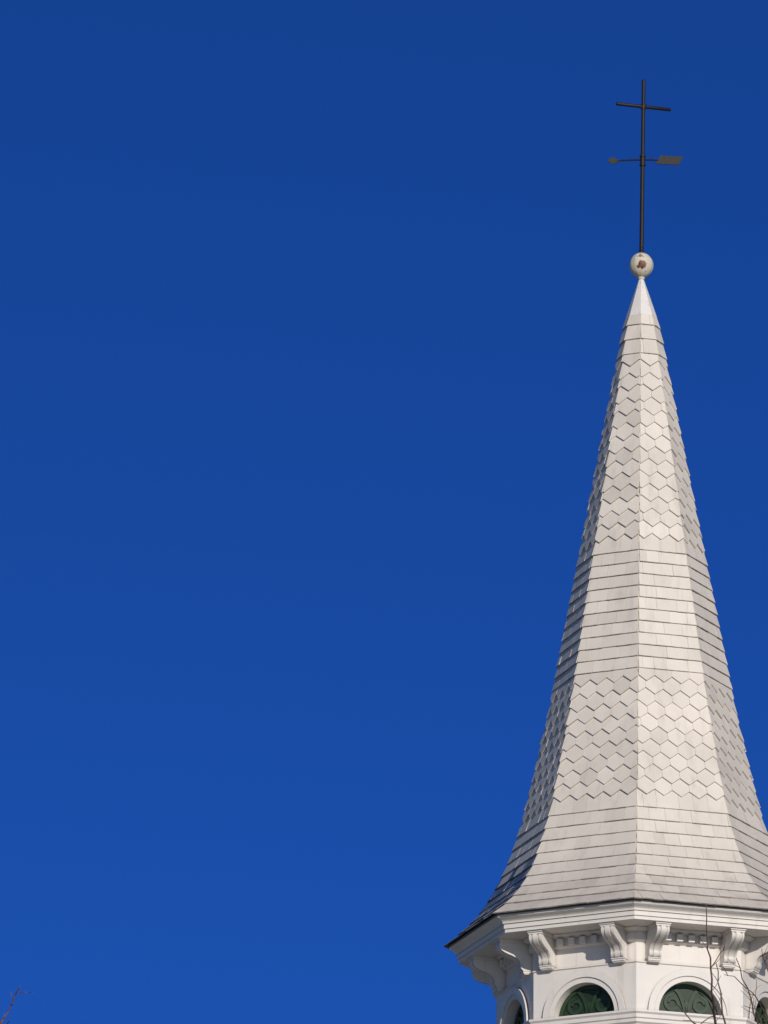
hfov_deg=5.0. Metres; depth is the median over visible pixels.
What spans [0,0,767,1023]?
sky
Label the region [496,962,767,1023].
belfry walls
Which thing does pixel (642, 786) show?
spire roof shingles
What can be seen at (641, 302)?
spire roof cap
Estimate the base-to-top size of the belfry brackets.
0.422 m
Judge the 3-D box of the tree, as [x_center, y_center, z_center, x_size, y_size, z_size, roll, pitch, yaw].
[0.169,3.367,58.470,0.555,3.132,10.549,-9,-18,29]
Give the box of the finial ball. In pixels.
[629,253,653,279]
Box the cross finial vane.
[607,79,682,252]
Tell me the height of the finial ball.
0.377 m
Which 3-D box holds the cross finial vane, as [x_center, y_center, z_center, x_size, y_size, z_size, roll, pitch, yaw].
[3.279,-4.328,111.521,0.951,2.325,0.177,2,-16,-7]
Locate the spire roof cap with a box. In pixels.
[626,279,656,317]
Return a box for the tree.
[0,903,767,1023]
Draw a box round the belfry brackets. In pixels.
[468,921,767,998]
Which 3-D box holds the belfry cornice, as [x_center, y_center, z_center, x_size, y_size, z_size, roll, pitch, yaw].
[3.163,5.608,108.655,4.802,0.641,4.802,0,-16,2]
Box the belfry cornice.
[447,899,767,996]
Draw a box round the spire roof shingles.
[444,314,767,947]

